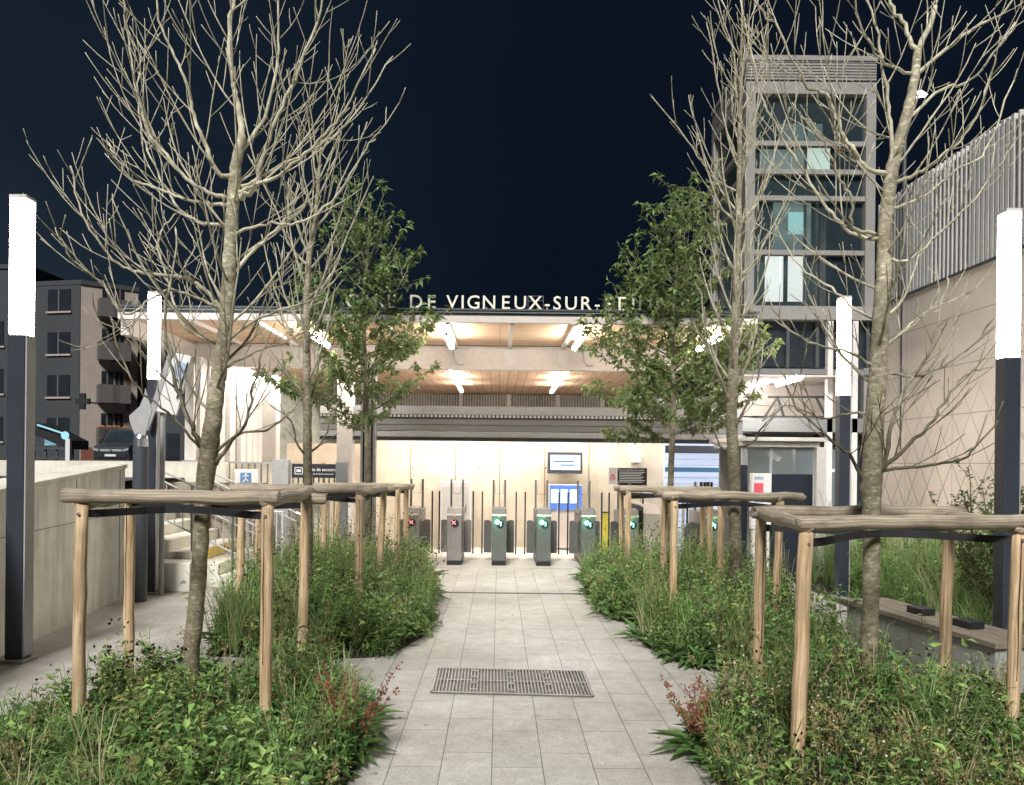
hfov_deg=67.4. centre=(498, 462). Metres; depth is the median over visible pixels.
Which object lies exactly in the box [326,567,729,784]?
path
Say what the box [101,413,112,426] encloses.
window
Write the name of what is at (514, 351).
station roof
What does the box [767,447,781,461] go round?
security camera
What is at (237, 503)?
tree guard
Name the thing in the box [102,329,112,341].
window
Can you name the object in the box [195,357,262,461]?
slat screen
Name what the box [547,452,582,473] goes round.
departures screen
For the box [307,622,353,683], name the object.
dock plant
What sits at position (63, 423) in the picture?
window
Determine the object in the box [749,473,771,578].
information panel
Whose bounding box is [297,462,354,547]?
emergency gate
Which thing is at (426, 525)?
ticket gate
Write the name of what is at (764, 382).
tube lamp
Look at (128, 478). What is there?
street
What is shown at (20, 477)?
light column
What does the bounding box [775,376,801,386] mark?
tube lamp
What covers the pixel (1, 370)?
window
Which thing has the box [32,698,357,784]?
planting soil
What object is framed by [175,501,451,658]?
meadow plants
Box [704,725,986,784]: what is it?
planting soil
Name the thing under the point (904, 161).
floodlight mast
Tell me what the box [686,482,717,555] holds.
ticket gate
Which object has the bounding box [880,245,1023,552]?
beige wall
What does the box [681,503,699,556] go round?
wide gate
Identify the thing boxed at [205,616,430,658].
planting soil
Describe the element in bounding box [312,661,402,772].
dock plant
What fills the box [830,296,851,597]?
light column
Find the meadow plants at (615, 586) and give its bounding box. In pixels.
[568,513,862,672]
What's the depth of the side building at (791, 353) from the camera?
14.18 m
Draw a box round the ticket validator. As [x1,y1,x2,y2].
[600,512,609,552]
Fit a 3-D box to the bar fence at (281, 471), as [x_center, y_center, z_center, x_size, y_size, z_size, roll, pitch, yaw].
[-3.717,0.780,11.980,1.033,1.662,0.160,1,0,0]
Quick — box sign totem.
[129,388,152,602]
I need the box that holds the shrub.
[929,458,1023,619]
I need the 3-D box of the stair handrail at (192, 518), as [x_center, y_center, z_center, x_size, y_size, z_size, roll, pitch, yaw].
[-3.693,0.890,10.050,1.545,1.624,0.038,1,0,0]
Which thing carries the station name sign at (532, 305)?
on the station roof
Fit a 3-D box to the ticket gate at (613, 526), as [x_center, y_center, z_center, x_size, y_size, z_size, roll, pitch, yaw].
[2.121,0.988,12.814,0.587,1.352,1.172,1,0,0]
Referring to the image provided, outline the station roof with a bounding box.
[117,305,759,394]
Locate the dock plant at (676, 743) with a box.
[649,675,743,762]
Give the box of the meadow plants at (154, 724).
[0,598,404,784]
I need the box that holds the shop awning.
[35,423,88,460]
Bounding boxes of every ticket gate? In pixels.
[400,479,432,557]
[438,479,473,564]
[481,480,516,565]
[524,480,559,565]
[567,481,602,565]
[608,481,643,553]
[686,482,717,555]
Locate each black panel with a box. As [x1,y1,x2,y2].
[740,465,747,569]
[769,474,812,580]
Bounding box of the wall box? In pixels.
[631,452,640,462]
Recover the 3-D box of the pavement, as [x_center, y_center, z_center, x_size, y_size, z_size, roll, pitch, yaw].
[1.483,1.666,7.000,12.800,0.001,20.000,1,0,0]
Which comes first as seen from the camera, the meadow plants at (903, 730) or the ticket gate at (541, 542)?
the meadow plants at (903, 730)
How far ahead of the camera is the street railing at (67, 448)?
28.00 m
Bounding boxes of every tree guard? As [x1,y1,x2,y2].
[59,487,326,722]
[229,483,393,623]
[315,482,414,571]
[613,485,721,564]
[653,489,805,628]
[748,505,1023,762]
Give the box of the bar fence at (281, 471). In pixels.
[228,459,294,562]
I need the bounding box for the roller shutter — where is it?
[319,405,742,443]
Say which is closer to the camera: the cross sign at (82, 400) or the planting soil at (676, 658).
the planting soil at (676, 658)
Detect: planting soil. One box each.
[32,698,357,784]
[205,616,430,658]
[595,606,769,671]
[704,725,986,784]
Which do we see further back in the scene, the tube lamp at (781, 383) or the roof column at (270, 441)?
the tube lamp at (781, 383)
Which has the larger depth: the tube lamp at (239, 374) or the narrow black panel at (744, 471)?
the tube lamp at (239, 374)
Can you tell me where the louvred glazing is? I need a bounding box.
[663,436,744,548]
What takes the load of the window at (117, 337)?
in the apartment building at (66, 376)
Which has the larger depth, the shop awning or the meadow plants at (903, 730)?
the shop awning
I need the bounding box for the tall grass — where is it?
[794,460,1023,633]
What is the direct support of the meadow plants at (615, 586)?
on the planting soil at (676, 658)
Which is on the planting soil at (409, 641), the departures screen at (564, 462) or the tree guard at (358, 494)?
the tree guard at (358, 494)
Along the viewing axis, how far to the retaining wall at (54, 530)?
7.58 m
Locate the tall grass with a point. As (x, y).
(913, 563)
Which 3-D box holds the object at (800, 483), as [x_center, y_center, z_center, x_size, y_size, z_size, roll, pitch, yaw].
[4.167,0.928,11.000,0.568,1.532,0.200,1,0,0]
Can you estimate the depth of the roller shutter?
13.30 m
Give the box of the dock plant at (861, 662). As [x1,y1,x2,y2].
[809,645,868,720]
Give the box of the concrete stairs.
[124,482,275,591]
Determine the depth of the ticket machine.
14.59 m
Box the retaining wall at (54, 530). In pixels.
[0,464,126,656]
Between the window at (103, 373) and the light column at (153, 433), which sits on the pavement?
the light column at (153, 433)
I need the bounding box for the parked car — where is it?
[93,430,134,460]
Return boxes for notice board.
[617,468,646,501]
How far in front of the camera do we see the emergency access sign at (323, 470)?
11.90 m
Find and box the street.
[0,476,168,480]
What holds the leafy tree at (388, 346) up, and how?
in the planting soil at (409, 641)
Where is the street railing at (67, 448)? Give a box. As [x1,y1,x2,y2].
[35,439,71,460]
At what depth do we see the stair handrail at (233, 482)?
11.59 m
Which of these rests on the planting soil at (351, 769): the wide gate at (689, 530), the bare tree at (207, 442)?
the bare tree at (207, 442)
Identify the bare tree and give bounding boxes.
[19,0,409,678]
[248,65,376,578]
[650,0,800,594]
[721,0,1023,710]
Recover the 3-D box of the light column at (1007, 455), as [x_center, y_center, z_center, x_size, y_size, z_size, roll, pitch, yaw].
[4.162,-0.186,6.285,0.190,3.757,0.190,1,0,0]
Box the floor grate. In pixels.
[430,667,594,697]
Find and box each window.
[0,321,3,345]
[0,369,3,393]
[0,417,2,440]
[47,332,69,353]
[47,375,69,396]
[47,418,69,430]
[48,289,70,310]
[101,371,112,384]
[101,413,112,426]
[102,287,113,298]
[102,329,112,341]
[115,372,122,384]
[115,414,122,427]
[116,289,123,299]
[116,330,123,342]
[137,384,138,402]
[166,433,178,458]
[280,392,708,459]
[751,321,871,367]
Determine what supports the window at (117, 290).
in the apartment building at (66, 376)
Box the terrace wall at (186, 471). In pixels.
[0,460,324,548]
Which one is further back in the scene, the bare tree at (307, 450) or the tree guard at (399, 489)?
the tree guard at (399, 489)
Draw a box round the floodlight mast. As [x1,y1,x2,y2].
[899,90,927,448]
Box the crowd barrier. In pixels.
[228,511,283,559]
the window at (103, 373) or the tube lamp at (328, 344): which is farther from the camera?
the window at (103, 373)
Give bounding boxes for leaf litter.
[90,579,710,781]
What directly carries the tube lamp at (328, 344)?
hanging from the station roof
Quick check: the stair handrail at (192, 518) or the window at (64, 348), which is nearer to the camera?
the stair handrail at (192, 518)
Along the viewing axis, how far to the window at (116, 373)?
43.10 m
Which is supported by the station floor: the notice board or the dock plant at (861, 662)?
the notice board
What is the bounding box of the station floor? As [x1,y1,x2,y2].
[327,543,906,569]
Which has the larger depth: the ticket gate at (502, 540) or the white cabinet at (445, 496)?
the white cabinet at (445, 496)
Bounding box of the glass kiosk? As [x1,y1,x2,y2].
[709,437,828,576]
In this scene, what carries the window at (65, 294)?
in the apartment building at (66, 376)
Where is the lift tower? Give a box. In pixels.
[709,55,877,435]
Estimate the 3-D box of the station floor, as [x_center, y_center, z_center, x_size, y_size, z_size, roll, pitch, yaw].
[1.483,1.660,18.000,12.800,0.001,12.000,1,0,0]
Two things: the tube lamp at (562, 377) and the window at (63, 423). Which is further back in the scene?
the window at (63, 423)
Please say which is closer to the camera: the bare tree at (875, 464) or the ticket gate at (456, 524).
the bare tree at (875, 464)
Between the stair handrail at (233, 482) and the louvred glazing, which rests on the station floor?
the louvred glazing
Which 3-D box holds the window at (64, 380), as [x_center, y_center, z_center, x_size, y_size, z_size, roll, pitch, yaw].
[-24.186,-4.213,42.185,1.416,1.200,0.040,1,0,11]
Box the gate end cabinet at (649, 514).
[631,502,660,551]
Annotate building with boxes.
[33,280,138,460]
[137,341,197,407]
[165,389,236,461]
[709,305,872,552]
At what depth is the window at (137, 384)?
48.36 m
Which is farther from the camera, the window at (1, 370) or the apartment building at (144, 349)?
the apartment building at (144, 349)
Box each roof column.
[182,363,197,461]
[262,370,280,461]
[337,371,354,544]
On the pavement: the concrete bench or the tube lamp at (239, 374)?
the concrete bench
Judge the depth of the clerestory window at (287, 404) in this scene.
21.40 m
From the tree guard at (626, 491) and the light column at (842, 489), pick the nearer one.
the light column at (842, 489)
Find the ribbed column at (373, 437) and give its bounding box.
[360,363,376,554]
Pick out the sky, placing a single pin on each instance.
(520, 144)
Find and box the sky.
[0,0,1023,433]
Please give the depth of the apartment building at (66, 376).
42.28 m
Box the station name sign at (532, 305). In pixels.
[346,294,660,310]
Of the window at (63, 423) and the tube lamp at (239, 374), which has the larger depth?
the window at (63, 423)
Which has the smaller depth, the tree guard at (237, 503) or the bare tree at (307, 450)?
the tree guard at (237, 503)
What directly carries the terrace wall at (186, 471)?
on the ground
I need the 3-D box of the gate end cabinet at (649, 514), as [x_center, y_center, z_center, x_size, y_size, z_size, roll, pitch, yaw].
[2.435,1.177,12.770,0.295,0.982,1.060,1,0,0]
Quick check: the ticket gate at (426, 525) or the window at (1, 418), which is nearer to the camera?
the ticket gate at (426, 525)
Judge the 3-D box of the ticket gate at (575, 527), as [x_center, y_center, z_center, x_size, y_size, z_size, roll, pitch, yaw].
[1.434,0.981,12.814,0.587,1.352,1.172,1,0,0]
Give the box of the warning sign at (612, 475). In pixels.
[608,467,616,483]
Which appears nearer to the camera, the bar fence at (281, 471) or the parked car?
the bar fence at (281, 471)
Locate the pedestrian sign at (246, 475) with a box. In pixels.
[235,469,258,482]
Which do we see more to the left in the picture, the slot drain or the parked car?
the parked car
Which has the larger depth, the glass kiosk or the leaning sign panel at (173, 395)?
the glass kiosk
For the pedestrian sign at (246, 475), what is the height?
0.294 m
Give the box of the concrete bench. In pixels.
[842,598,1023,698]
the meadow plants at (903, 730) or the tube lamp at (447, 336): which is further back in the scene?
the tube lamp at (447, 336)
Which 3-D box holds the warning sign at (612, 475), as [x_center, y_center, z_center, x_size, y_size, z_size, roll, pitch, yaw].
[2.078,0.243,14.011,0.154,0.310,0.039,1,0,0]
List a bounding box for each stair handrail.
[164,471,274,573]
[214,473,299,548]
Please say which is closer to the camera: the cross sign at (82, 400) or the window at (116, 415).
the cross sign at (82, 400)
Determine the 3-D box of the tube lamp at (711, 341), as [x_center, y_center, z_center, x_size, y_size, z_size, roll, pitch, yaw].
[3.094,-1.802,11.310,0.080,0.172,1.180,1,0,0]
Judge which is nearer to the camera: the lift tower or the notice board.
the notice board
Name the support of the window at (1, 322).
in the town house
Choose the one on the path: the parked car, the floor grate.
the floor grate
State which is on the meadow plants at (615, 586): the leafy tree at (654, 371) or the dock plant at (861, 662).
the leafy tree at (654, 371)
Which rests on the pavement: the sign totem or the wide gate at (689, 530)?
the sign totem
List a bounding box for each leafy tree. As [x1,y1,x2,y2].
[253,167,453,553]
[574,158,784,555]
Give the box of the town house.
[0,264,63,459]
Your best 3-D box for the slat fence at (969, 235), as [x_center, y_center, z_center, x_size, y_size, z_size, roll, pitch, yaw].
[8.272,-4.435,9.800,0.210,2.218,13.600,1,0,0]
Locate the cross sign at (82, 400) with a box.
[75,393,102,409]
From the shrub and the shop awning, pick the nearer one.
the shrub
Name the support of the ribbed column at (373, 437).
on the station floor
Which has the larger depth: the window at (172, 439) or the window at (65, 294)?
the window at (65, 294)
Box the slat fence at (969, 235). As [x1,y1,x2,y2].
[878,109,1023,298]
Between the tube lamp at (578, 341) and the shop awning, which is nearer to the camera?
the tube lamp at (578, 341)
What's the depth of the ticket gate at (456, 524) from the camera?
12.49 m
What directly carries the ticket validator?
on the station floor
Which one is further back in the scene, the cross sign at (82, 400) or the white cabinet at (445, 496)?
the cross sign at (82, 400)
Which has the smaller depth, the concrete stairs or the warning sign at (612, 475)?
the concrete stairs
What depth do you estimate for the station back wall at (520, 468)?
15.00 m
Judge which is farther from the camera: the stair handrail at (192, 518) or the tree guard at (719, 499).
the stair handrail at (192, 518)
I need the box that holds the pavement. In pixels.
[0,567,934,719]
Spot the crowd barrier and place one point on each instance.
(282, 531)
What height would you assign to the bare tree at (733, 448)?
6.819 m
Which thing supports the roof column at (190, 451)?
on the terrace wall at (186, 471)
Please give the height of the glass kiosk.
2.067 m
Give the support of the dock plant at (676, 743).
on the planting soil at (776, 772)
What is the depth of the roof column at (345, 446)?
13.17 m
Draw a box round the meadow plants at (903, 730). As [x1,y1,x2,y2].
[672,602,1023,784]
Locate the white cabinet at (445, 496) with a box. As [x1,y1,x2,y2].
[440,481,471,547]
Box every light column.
[0,194,37,663]
[146,291,160,594]
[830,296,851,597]
[993,208,1022,629]
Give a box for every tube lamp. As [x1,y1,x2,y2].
[232,371,256,381]
[310,330,329,347]
[444,331,453,348]
[451,371,456,379]
[559,372,565,380]
[572,328,585,350]
[696,332,722,351]
[748,379,769,388]
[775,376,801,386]
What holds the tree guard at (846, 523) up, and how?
on the planting soil at (776, 772)
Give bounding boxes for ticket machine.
[548,484,582,548]
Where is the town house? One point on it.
(41, 275)
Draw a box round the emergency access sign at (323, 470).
[292,464,335,477]
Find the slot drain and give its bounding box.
[439,592,588,593]
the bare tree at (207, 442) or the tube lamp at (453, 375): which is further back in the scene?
the tube lamp at (453, 375)
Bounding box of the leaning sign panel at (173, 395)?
[147,349,191,594]
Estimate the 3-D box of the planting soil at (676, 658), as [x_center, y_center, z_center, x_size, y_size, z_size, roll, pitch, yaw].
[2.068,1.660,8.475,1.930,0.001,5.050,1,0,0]
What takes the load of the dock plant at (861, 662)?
on the planting soil at (776, 772)
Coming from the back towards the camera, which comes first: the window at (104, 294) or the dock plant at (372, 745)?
the window at (104, 294)
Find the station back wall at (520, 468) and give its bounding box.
[287,440,663,546]
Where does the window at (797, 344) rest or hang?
in the side building at (791, 353)

